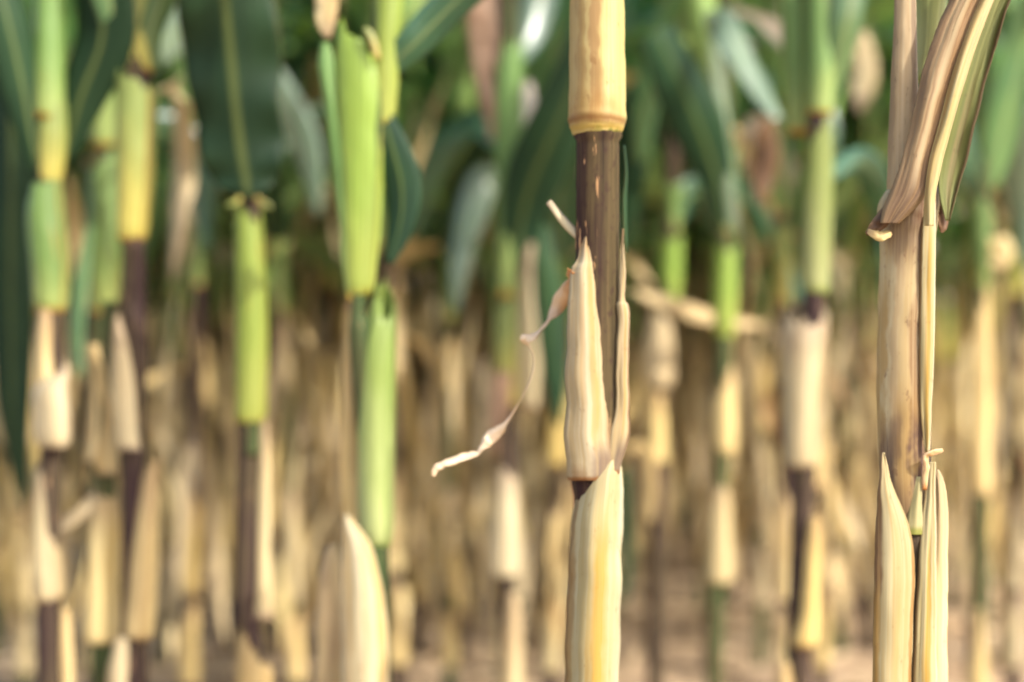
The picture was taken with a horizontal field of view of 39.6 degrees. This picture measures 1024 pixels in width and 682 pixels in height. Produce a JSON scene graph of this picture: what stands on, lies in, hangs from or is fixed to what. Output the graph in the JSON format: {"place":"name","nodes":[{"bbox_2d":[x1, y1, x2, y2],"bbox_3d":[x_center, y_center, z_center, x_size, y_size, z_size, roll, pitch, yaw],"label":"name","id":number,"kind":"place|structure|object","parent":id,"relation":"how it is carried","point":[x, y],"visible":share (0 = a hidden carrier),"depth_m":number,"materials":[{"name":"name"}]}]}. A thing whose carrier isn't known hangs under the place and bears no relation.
{"place":"outdoors","nodes":[
{"label":"outdoors","id":0,"kind":"place"},
{"bbox_2d":[0,346,1023,681],"bbox_3d":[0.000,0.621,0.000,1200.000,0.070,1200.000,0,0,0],"label":"ground","id":1,"kind":"structure","parent":0,"point":[682,664],"depth_m":2.95,"materials":[{"name":"soil"}]},
{"bbox_2d":[0,423,32,655],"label":"corn plant","id":2,"kind":"object","parent":1,"relation":"on","point":[2,493],"visible":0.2,"depth_m":2.72,"materials":[{"name":"brown plant"}]},
{"bbox_2d":[0,91,36,511],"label":"corn plant","id":3,"kind":"object","parent":1,"relation":"on","point":[17,180],"visible":0.76,"depth_m":1.51,"materials":[{"name":"plant"}]},
{"bbox_2d":[3,0,92,681],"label":"corn plant","id":4,"kind":"object","parent":1,"relation":"on","point":[17,571],"visible":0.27,"depth_m":2.26,"materials":[{"name":"beige plant"}]},
{"bbox_2d":[0,0,136,681],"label":"corn plant","id":5,"kind":"object","parent":1,"relation":"on","point":[54,105],"visible":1,"depth_m":1.31,"materials":[{"name":"green plant"}]},
{"bbox_2d":[64,172,89,547],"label":"corn plant","id":6,"kind":"object","parent":1,"relation":"on","point":[74,412],"depth_m":3.19,"materials":[{"name":"beige plant"}]},
{"bbox_2d":[69,166,92,549],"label":"corn plant","id":7,"kind":"object","parent":1,"relation":"on","point":[78,388],"visible":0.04,"depth_m":3.14,"materials":[{"name":"brown plant"}]},
{"bbox_2d":[61,301,120,681],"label":"corn plant","id":8,"kind":"object","parent":1,"relation":"on","point":[102,598],"visible":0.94,"depth_m":1.35,"materials":[{"name":"beige plant"}]},
{"bbox_2d":[66,0,178,637],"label":"corn plant","id":9,"kind":"object","parent":1,"relation":"on","point":[162,192],"visible":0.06,"depth_m":2.25,"materials":[{"name":"beige plant"}]},
{"bbox_2d":[92,0,195,681],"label":"corn plant","id":10,"kind":"object","parent":1,"relation":"on","point":[137,91],"visible":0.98,"depth_m":1.32,"materials":[{"name":"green plant"}]},
{"bbox_2d":[145,233,168,465],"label":"corn plant","id":11,"kind":"object","parent":1,"relation":"on","point":[151,360],"visible":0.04,"depth_m":3.24,"materials":[{"name":"brown plant"}]},
{"bbox_2d":[149,242,186,548],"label":"corn plant","id":12,"kind":"object","parent":1,"relation":"on","point":[164,311],"visible":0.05,"depth_m":4.19,"materials":[{"name":"brown plant"}]},
{"bbox_2d":[147,219,211,409],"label":"corn plant","id":13,"kind":"object","parent":1,"relation":"on","point":[159,239],"visible":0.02,"depth_m":3.72,"materials":[{"name":"green plant"}]},
{"bbox_2d":[60,40,306,681],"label":"corn plant","id":14,"kind":"object","parent":1,"relation":"on","point":[77,201],"visible":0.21,"depth_m":2.29,"materials":[{"name":"green plant"}]},
{"bbox_2d":[155,163,216,542],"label":"corn plant","id":15,"kind":"object","parent":1,"relation":"on","point":[158,168],"visible":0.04,"depth_m":3.26,"materials":[{"name":"beige plant"}]},
{"bbox_2d":[60,81,319,615],"bbox_3d":[-0.861,-0.099,2.610,1.076,1.480,0.205,0,0,-28],"label":"corn plant","id":16,"kind":"object","parent":1,"relation":"on","point":[67,602],"visible":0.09,"depth_m":2.65,"materials":[{"name":"beige plant"}]},
{"bbox_2d":[147,64,235,667],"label":"corn plant","id":17,"kind":"object","parent":1,"relation":"on","point":[173,421],"visible":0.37,"depth_m":2.67,"materials":[{"name":"beige plant"}]},
{"bbox_2d":[69,5,322,681],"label":"corn plant","id":18,"kind":"object","parent":1,"relation":"on","point":[97,273],"visible":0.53,"depth_m":1.61,"materials":[{"name":"green plant"}]},
{"bbox_2d":[184,258,216,574],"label":"corn plant","id":19,"kind":"object","parent":1,"relation":"on","point":[208,295],"visible":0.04,"depth_m":3.79,"materials":[{"name":"brown plant"}]},
{"bbox_2d":[85,44,317,510],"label":"corn plant","id":20,"kind":"object","parent":1,"relation":"on","point":[89,161],"visible":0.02,"depth_m":2.76,"materials":[{"name":"beige plant"}]},
{"bbox_2d":[145,253,291,582],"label":"corn plant","id":21,"kind":"object","parent":1,"relation":"on","point":[151,295],"visible":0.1,"depth_m":3.71,"materials":[{"name":"beige plant"}]},
{"bbox_2d":[177,0,284,681],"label":"corn plant","id":22,"kind":"object","parent":1,"relation":"on","point":[232,52],"visible":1,"depth_m":1.30,"materials":[{"name":"green plant"}]},
{"bbox_2d":[201,3,294,617],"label":"corn plant","id":23,"kind":"object","parent":1,"relation":"on","point":[228,213],"visible":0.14,"depth_m":3.17,"materials":[{"name":"beige plant"}]},
{"bbox_2d":[168,37,346,556],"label":"corn plant","id":24,"kind":"object","parent":1,"relation":"on","point":[340,300],"visible":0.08,"depth_m":3.28,"materials":[{"name":"beige plant"}]},
{"bbox_2d":[87,39,445,681],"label":"corn plant","id":25,"kind":"object","parent":1,"relation":"on","point":[188,559],"visible":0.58,"depth_m":2.14,"materials":[{"name":"beige plant"}]},
{"bbox_2d":[224,0,309,623],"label":"corn plant","id":26,"kind":"object","parent":1,"relation":"on","point":[301,3],"visible":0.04,"depth_m":3.14,"materials":[{"name":"beige plant"}]},
{"bbox_2d":[234,0,313,660],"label":"corn plant","id":27,"kind":"object","parent":1,"relation":"on","point":[275,632],"visible":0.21,"depth_m":2.75,"materials":[{"name":"beige plant"}]},
{"bbox_2d":[233,214,323,548],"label":"corn plant","id":28,"kind":"object","parent":1,"relation":"on","point":[319,286],"depth_m":4.29,"materials":[{"name":"beige plant"}]},
{"bbox_2d":[158,0,437,681],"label":"corn plant","id":29,"kind":"object","parent":1,"relation":"on","point":[276,240],"visible":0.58,"depth_m":2.20,"materials":[{"name":"beige plant"}]},
{"bbox_2d":[279,89,320,490],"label":"corn plant","id":30,"kind":"object","parent":1,"relation":"on","point":[312,227],"visible":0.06,"depth_m":3.67,"materials":[{"name":"beige plant"}]},
{"bbox_2d":[200,0,405,649],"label":"corn plant","id":31,"kind":"object","parent":1,"relation":"on","point":[293,71],"visible":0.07,"depth_m":2.28,"materials":[{"name":"beige plant"}]},
{"bbox_2d":[278,13,339,653],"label":"corn plant","id":32,"kind":"object","parent":1,"relation":"on","point":[325,336],"visible":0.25,"depth_m":2.78,"materials":[{"name":"beige plant"}]},
{"bbox_2d":[213,18,417,572],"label":"corn plant","id":33,"kind":"object","parent":1,"relation":"on","point":[315,249],"visible":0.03,"depth_m":2.66,"materials":[{"name":"green plant"}]},
{"bbox_2d":[167,0,478,659],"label":"corn plant","id":34,"kind":"object","parent":1,"relation":"on","point":[225,346],"visible":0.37,"depth_m":2.73,"materials":[{"name":"beige plant"}]},
{"bbox_2d":[285,0,429,616],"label":"corn plant","id":35,"kind":"object","parent":1,"relation":"on","point":[400,412],"visible":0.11,"depth_m":3.23,"materials":[{"name":"beige plant"}]},
{"bbox_2d":[286,0,439,615],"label":"corn plant","id":36,"kind":"object","parent":1,"relation":"on","point":[300,311],"visible":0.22,"depth_m":3.23,"materials":[{"name":"beige plant"}]},
{"bbox_2d":[287,63,439,463],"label":"corn plant","id":37,"kind":"object","parent":1,"relation":"on","point":[408,299],"visible":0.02,"depth_m":3.77,"materials":[{"name":"beige plant"}]},
{"bbox_2d":[301,0,430,547],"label":"corn plant","id":38,"kind":"object","parent":1,"relation":"on","point":[359,13],"visible":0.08,"depth_m":2.27,"materials":[{"name":"beige plant"}]},
{"bbox_2d":[318,28,441,655],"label":"corn plant","id":39,"kind":"object","parent":1,"relation":"on","point":[404,118],"visible":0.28,"depth_m":2.79,"materials":[{"name":"beige plant"}]},
{"bbox_2d":[315,0,481,681],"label":"corn plant","id":40,"kind":"object","parent":1,"relation":"on","point":[373,157],"visible":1,"depth_m":1.11,"materials":[{"name":"green plant"}]},
{"bbox_2d":[400,106,436,570],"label":"corn plant","id":41,"kind":"object","parent":1,"relation":"on","point":[430,257],"visible":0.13,"depth_m":3.74,"materials":[{"name":"beige plant"}]},
{"bbox_2d":[376,17,495,681],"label":"corn plant","id":42,"kind":"object","parent":1,"relation":"on","point":[474,152],"visible":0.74,"depth_m":2.26,"materials":[{"name":"beige plant"}]},
{"bbox_2d":[428,229,469,524],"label":"corn plant","id":43,"kind":"object","parent":1,"relation":"on","point":[440,302],"visible":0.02,"depth_m":4.74,"materials":[{"name":"brown plant"}]},
{"bbox_2d":[420,47,485,529],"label":"corn plant","id":44,"kind":"object","parent":1,"relation":"on","point":[436,53],"visible":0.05,"depth_m":3.24,"materials":[{"name":"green plant"}]},
{"bbox_2d":[423,89,490,664],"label":"corn plant","id":45,"kind":"object","parent":1,"relation":"on","point":[460,523],"visible":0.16,"depth_m":2.71,"materials":[{"name":"beige plant"}]},
{"bbox_2d":[428,106,488,516],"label":"corn plant","id":46,"kind":"object","parent":1,"relation":"on","point":[471,290],"visible":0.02,"depth_m":3.78,"materials":[{"name":"beige plant"}]},
{"bbox_2d":[465,314,475,502],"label":"corn plant","id":47,"kind":"object","parent":1,"relation":"on","point":[468,398],"visible":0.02,"depth_m":5.28,"materials":[{"name":"brown plant"}]},
{"bbox_2d":[302,0,641,681],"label":"corn plant","id":48,"kind":"object","parent":1,"relation":"on","point":[400,606],"visible":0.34,"depth_m":2.22,"materials":[{"name":"beige plant"}]},
{"bbox_2d":[466,265,487,539],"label":"corn plant","id":49,"kind":"object","parent":1,"relation":"on","point":[479,288],"visible":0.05,"depth_m":4.29,"materials":[{"name":"beige plant"}]},
{"bbox_2d":[293,47,664,615],"bbox_3d":[0.013,-0.160,2.855,1.067,1.615,0.288,0,0,21],"label":"corn plant","id":50,"kind":"object","parent":1,"relation":"on","point":[524,478],"visible":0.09,"depth_m":2.78,"materials":[{"name":"beige plant"}]},
{"bbox_2d":[291,0,683,617],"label":"corn plant","id":51,"kind":"object","parent":1,"relation":"on","point":[434,208],"visible":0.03,"depth_m":3.26,"materials":[{"name":"beige plant"}]},
{"bbox_2d":[412,0,575,681],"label":"corn plant","id":52,"kind":"object","parent":1,"relation":"on","point":[522,133],"visible":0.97,"depth_m":1.74,"materials":[{"name":"green plant"}]},
{"bbox_2d":[170,6,838,681],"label":"corn plant","id":53,"kind":"object","parent":1,"relation":"on","point":[296,198],"visible":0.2,"depth_m":2.23,"materials":[{"name":"beige plant"}]},
{"bbox_2d":[0,448,1023,681],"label":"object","id":54,"kind":"structure","parent":1,"relation":"on","point":[489,674],"depth_m":2.96,"materials":[{"name":"beige plant"}]},
{"bbox_2d":[34,303,991,470],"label":"corn field","id":55,"kind":"structure","parent":1,"relation":"on","point":[837,315],"depth_m":6.45,"materials":[{"name":"brown plant"}]},
{"bbox_2d":[432,0,629,681],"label":"corn plant","id":56,"kind":"object","parent":1,"relation":"on","point":[589,294],"visible":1,"depth_m":0.84,"materials":[{"name":"beige plant"}]},
{"bbox_2d":[436,13,639,618],"bbox_3d":[0.041,-0.313,3.232,0.534,1.956,1.083,0,0,40],"label":"corn plant","id":57,"kind":"object","parent":1,"relation":"on","point":[531,614],"visible":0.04,"depth_m":3.24,"materials":[{"name":"beige plant"}]},
{"bbox_2d":[528,240,549,575],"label":"corn plant","id":58,"kind":"object","parent":1,"relation":"on","point":[544,404],"visible":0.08,"depth_m":3.78,"materials":[{"name":"beige plant"}]},
{"bbox_2d":[465,204,696,505],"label":"corn plant","id":59,"kind":"object","parent":1,"relation":"on","point":[647,208],"visible":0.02,"depth_m":3.78,"materials":[{"name":"beige plant"}]},
{"bbox_2d":[419,84,745,656],"bbox_3d":[0.304,-0.055,2.776,0.996,1.370,0.190,0,0,-15],"label":"corn plant","id":60,"kind":"object","parent":1,"relation":"on","point":[653,190],"visible":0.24,"depth_m":2.73,"materials":[{"name":"beige plant"}]},
{"bbox_2d":[521,0,654,681],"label":"corn plant","id":61,"kind":"object","parent":1,"relation":"on","point":[539,66],"visible":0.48,"depth_m":2.16,"materials":[{"name":"beige plant"}]},
{"bbox_2d":[490,6,704,567],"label":"corn plant","id":62,"kind":"object","parent":1,"relation":"on","point":[648,272],"visible":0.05,"depth_m":3.81,"materials":[{"name":"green plant"}]},
{"bbox_2d":[541,31,749,670],"bbox_3d":[0.080,-0.063,2.696,0.279,1.410,1.146,0,0,-43],"label":"corn plant","id":63,"kind":"object","parent":1,"relation":"on","point":[566,550],"visible":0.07,"depth_m":2.65,"materials":[{"name":"beige plant"}]},
{"bbox_2d":[619,0,701,607],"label":"corn plant","id":64,"kind":"object","parent":1,"relation":"on","point":[640,407],"visible":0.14,"depth_m":3.26,"materials":[{"name":"beige plant"}]},
{"bbox_2d":[628,35,710,254],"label":"corn plant","id":65,"kind":"object","parent":1,"relation":"on","point":[647,232],"visible":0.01,"depth_m":3.25,"materials":[{"name":"green plant"}]},
{"bbox_2d":[619,0,741,681],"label":"corn plant","id":66,"kind":"object","parent":1,"relation":"on","point":[645,124],"visible":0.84,"depth_m":1.99,"materials":[{"name":"green plant"}]},
{"bbox_2d":[670,277,697,442],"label":"corn plant","id":67,"kind":"object","parent":1,"relation":"on","point":[680,361],"visible":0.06,"depth_m":5.75,"materials":[{"name":"beige plant"}]},
{"bbox_2d":[667,165,705,545],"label":"corn plant","id":68,"kind":"object","parent":1,"relation":"on","point":[681,507],"visible":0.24,"depth_m":4.29,"materials":[{"name":"beige plant"}]},
{"bbox_2d":[622,7,754,467],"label":"corn plant","id":69,"kind":"object","parent":1,"relation":"on","point":[648,16],"visible":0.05,"depth_m":3.26,"materials":[{"name":"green plant"}]},
{"bbox_2d":[672,270,704,530],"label":"corn plant","id":70,"kind":"object","parent":1,"relation":"on","point":[690,501],"visible":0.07,"depth_m":4.74,"materials":[{"name":"beige plant"}]},
{"bbox_2d":[488,0,893,610],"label":"corn plant","id":71,"kind":"object","parent":1,"relation":"on","point":[640,6],"visible":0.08,"depth_m":3.29,"materials":[{"name":"beige plant"}]},
{"bbox_2d":[523,34,888,670],"bbox_3d":[0.417,-0.125,2.677,0.930,1.520,0.254,0,0,-35],"label":"corn plant","id":72,"kind":"object","parent":1,"relation":"on","point":[704,456],"visible":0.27,"depth_m":2.64,"materials":[{"name":"beige plant"}]},
{"bbox_2d":[633,0,781,681],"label":"corn plant","id":73,"kind":"object","parent":1,"relation":"on","point":[693,87],"visible":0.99,"depth_m":1.83,"materials":[{"name":"green plant"}]},
{"bbox_2d":[662,167,754,607],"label":"corn plant","id":74,"kind":"object","parent":1,"relation":"on","point":[705,238],"visible":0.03,"depth_m":3.29,"materials":[{"name":"beige plant"}]},
{"bbox_2d":[680,216,747,575],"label":"corn plant","id":75,"kind":"object","parent":1,"relation":"on","point":[704,361],"visible":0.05,"depth_m":3.73,"materials":[{"name":"beige plant"}]},
{"bbox_2d":[737,248,767,548],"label":"corn plant","id":76,"kind":"object","parent":1,"relation":"on","point":[746,470],"visible":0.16,"depth_m":4.25,"materials":[{"name":"beige plant"}]},
{"bbox_2d":[737,249,776,565],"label":"corn plant","id":77,"kind":"object","parent":1,"relation":"on","point":[750,448],"visible":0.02,"depth_m":3.86,"materials":[{"name":"beige plant"}]},
{"bbox_2d":[624,0,892,665],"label":"corn plant","id":78,"kind":"object","parent":1,"relation":"on","point":[760,382],"visible":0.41,"depth_m":2.71,"materials":[{"name":"beige plant"}]},
{"bbox_2d":[648,165,943,495],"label":"corn plant","id":79,"kind":"object","parent":1,"relation":"on","point":[696,217],"visible":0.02,"depth_m":3.84,"materials":[{"name":"beige plant"}]},
{"bbox_2d":[635,27,960,482],"bbox_3d":[0.891,-0.288,3.712,1.153,1.870,0.362,0,0,3],"label":"corn plant","id":80,"kind":"object","parent":1,"relation":"on","point":[872,254],"visible":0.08,"depth_m":3.69,"materials":[{"name":"beige plant"}]},
{"bbox_2d":[742,115,871,613],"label":"corn plant","id":81,"kind":"object","parent":1,"relation":"on","point":[747,213],"depth_m":3.27,"materials":[{"name":"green plant"}]},
{"bbox_2d":[734,14,893,563],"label":"corn plant","id":82,"kind":"object","parent":1,"relation":"on","point":[743,97],"visible":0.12,"depth_m":2.69,"materials":[{"name":"green plant"}]},
{"bbox_2d":[750,0,886,681],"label":"corn plant","id":83,"kind":"object","parent":1,"relation":"on","point":[822,40],"visible":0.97,"depth_m":1.41,"materials":[{"name":"plant"}]},
{"bbox_2d":[748,20,892,648],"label":"corn plant","id":84,"kind":"object","parent":1,"relation":"on","point":[851,118],"visible":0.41,"depth_m":2.79,"materials":[{"name":"beige plant"}]},
{"bbox_2d":[800,266,841,547],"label":"corn plant","id":85,"kind":"object","parent":1,"relation":"on","point":[834,444],"visible":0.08,"depth_m":4.24,"materials":[{"name":"beige plant"}]},
{"bbox_2d":[626,0,1017,675],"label":"corn plant","id":86,"kind":"object","parent":1,"relation":"on","point":[776,522],"visible":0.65,"depth_m":2.13,"materials":[{"name":"beige plant"}]},
{"bbox_2d":[821,291,843,534],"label":"corn plant","id":87,"kind":"object","parent":1,"relation":"on","point":[825,507],"visible":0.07,"depth_m":3.80,"materials":[{"name":"beige plant"}]},
{"bbox_2d":[798,136,871,464],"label":"corn plant","id":88,"kind":"object","parent":1,"relation":"on","point":[846,139],"visible":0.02,"depth_m":3.23,"materials":[{"name":"beige plant"}]},
{"bbox_2d":[680,53,1004,653],"bbox_3d":[0.702,-0.056,2.830,0.905,1.378,0.272,0,0,-16],"label":"corn plant","id":89,"kind":"object","parent":1,"relation":"on","point":[848,426],"visible":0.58,"depth_m":2.77,"materials":[{"name":"beige plant"}]},
{"bbox_2d":[686,187,999,532],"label":"corn plant","id":90,"kind":"object","parent":1,"relation":"on","point":[961,254],"visible":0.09,"depth_m":3.28,"materials":[{"name":"beige plant"}]},
{"bbox_2d":[745,189,992,608],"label":"corn plant","id":91,"kind":"object","parent":1,"relation":"on","point":[959,301],"visible":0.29,"depth_m":3.30,"materials":[{"name":"beige plant"}]},
{"bbox_2d":[737,0,1004,681],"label":"corn plant","id":92,"kind":"object","parent":1,"relation":"on","point":[797,148],"visible":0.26,"depth_m":2.26,"materials":[{"name":"beige plant"}]},
{"bbox_2d":[830,58,994,623],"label":"corn plant","id":93,"kind":"object","parent":1,"relation":"on","point":[844,224],"visible":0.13,"depth_m":3.17,"materials":[{"name":"beige plant"}]},
{"bbox_2d":[863,84,963,567],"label":"corn plant","id":94,"kind":"object","parent":1,"relation":"on","point":[937,411],"depth_m":2.73,"materials":[{"name":"beige plant"}]},
{"bbox_2d":[838,63,996,425],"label":"corn plant","id":95,"kind":"object","parent":1,"relation":"on","point":[843,146],"visible":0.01,"depth_m":3.24,"materials":[{"name":"green plant"}]},
{"bbox_2d":[881,37,963,574],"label":"corn plant","id":96,"kind":"object","parent":1,"relation":"on","point":[944,297],"visible":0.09,"depth_m":3.75,"materials":[{"name":"beige plant"}]},
{"bbox_2d":[849,39,1006,670],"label":"corn plant","id":97,"kind":"object","parent":1,"relation":"on","point":[881,47],"visible":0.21,"depth_m":2.66,"materials":[{"name":"beige plant"}]},
{"bbox_2d":[845,195,1023,668],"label":"corn plant","id":98,"kind":"object","parent":1,"relation":"on","point":[1000,556],"visible":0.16,"depth_m":2.74,"materials":[{"name":"beige plant"}]},
{"bbox_2d":[865,0,1010,681],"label":"corn plant","id":99,"kind":"object","parent":1,"relation":"on","point":[943,51],"visible":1,"depth_m":0.81,"materials":[{"name":"beige plant"}]},
{"bbox_2d":[853,7,1023,681],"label":"corn plant","id":100,"kind":"object","parent":1,"relation":"on","point":[1011,404],"visible":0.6,"depth_m":2.23,"materials":[{"name":"beige plant"}]},
{"bbox_2d":[880,20,1008,583],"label":"corn plant","id":101,"kind":"object","parent":1,"relation":"on","point":[994,295],"visible":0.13,"depth_m":3.70,"materials":[{"name":"beige plant"}]},
{"bbox_2d":[945,0,961,549],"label":"corn plant","id":102,"kind":"object","parent":1,"relation":"on","point":[955,269],"visible":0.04,"depth_m":4.17,"materials":[{"name":"beige plant"}]},
{"bbox_2d":[937,0,1023,681],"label":"corn plant","id":103,"kind":"object","parent":1,"relation":"on","point":[996,155],"visible":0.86,"depth_m":1.89,"materials":[{"name":"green plant"}]},
{"bbox_2d":[989,43,1005,237],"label":"corn plant","id":104,"kind":"object","parent":1,"relation":"on","point":[998,222],"visible":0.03,"depth_m":2.77,"materials":[{"name":"green plant"}]},
{"bbox_2d":[991,265,1010,501],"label":"corn plant","id":105,"kind":"object","parent":1,"relation":"on","point":[1005,286],"visible":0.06,"depth_m":3.75,"materials":[{"name":"beige plant"}]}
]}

